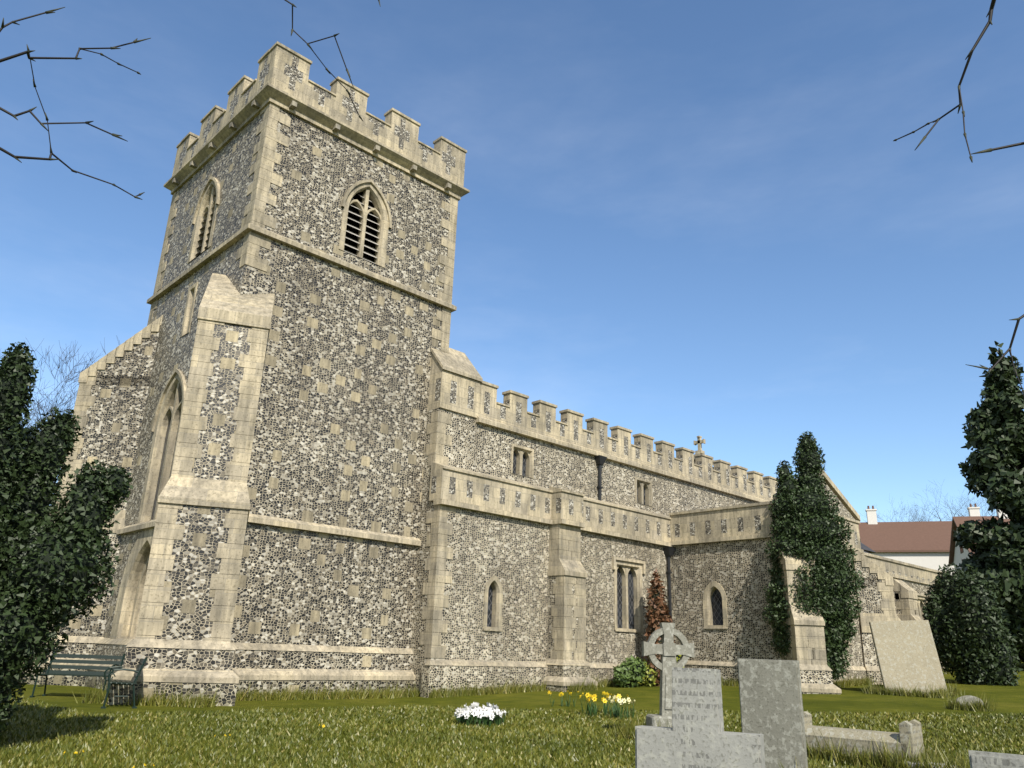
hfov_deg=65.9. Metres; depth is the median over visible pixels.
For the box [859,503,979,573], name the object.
white house
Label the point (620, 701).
pale daffodils
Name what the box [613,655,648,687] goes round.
shrub
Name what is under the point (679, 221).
sky
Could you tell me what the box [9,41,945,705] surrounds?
church
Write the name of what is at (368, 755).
grass
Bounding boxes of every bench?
[30,652,124,696]
[101,657,146,708]
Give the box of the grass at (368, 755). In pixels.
[0,694,1023,767]
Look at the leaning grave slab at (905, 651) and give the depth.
22.45 m
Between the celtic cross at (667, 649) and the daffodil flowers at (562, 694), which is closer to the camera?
the celtic cross at (667, 649)
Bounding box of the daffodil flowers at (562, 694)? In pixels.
[547,690,577,706]
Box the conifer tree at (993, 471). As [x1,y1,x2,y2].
[953,341,1023,662]
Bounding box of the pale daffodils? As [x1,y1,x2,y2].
[608,695,635,719]
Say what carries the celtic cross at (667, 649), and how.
on the ground at (1009, 699)
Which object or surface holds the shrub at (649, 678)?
on the ground at (1009, 699)
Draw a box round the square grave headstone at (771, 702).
[737,659,807,767]
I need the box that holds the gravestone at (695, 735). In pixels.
[635,667,764,767]
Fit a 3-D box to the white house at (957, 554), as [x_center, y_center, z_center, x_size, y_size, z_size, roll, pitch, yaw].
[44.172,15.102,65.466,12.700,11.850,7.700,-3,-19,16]
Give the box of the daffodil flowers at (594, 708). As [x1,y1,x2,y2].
[580,691,628,715]
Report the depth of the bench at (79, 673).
16.37 m
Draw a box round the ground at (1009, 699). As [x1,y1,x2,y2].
[0,662,1023,767]
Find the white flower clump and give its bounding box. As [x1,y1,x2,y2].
[454,702,505,726]
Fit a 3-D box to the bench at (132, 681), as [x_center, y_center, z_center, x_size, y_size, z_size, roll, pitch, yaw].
[-7.222,5.493,14.633,0.618,0.869,1.400,12,-21,-27]
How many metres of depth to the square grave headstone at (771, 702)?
8.42 m
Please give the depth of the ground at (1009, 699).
17.38 m
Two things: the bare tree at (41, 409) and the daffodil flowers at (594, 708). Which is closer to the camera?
the daffodil flowers at (594, 708)
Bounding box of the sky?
[0,0,1023,521]
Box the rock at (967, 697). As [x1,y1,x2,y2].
[956,695,983,706]
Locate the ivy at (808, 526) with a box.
[762,431,865,679]
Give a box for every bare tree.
[0,336,119,430]
[857,498,940,521]
[895,484,979,521]
[940,496,996,520]
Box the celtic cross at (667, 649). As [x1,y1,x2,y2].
[642,622,694,726]
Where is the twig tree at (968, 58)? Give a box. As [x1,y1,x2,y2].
[0,0,1023,395]
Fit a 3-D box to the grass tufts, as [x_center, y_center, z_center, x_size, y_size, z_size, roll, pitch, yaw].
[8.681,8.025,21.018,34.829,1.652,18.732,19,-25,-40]
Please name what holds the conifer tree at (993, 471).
on the ground at (1009, 699)
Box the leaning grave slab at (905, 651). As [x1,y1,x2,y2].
[869,620,946,694]
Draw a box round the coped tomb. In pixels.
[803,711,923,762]
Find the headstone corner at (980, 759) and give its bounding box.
[968,750,1023,767]
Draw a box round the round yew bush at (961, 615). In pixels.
[922,562,1022,685]
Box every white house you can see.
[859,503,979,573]
[948,510,1009,571]
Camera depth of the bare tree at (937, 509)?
104.30 m
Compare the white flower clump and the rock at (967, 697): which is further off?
the rock at (967, 697)
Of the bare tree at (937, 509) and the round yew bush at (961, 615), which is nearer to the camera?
the round yew bush at (961, 615)
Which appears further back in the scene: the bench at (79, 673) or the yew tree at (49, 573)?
the bench at (79, 673)
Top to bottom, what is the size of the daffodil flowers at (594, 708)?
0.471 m
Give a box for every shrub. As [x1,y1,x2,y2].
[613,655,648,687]
[637,657,657,686]
[643,568,674,685]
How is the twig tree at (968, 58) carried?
on the ground at (1009, 699)
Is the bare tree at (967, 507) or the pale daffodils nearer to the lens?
the pale daffodils
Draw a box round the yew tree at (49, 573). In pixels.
[0,342,133,736]
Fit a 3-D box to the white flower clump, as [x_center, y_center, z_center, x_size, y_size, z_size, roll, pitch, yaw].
[-0.570,5.775,13.846,0.937,0.389,0.948,19,-25,-40]
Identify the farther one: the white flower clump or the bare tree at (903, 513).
the bare tree at (903, 513)
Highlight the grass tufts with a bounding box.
[72,668,997,767]
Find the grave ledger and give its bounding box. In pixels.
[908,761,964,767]
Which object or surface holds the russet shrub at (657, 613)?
on the ground at (1009, 699)
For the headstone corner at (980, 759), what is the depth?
4.16 m

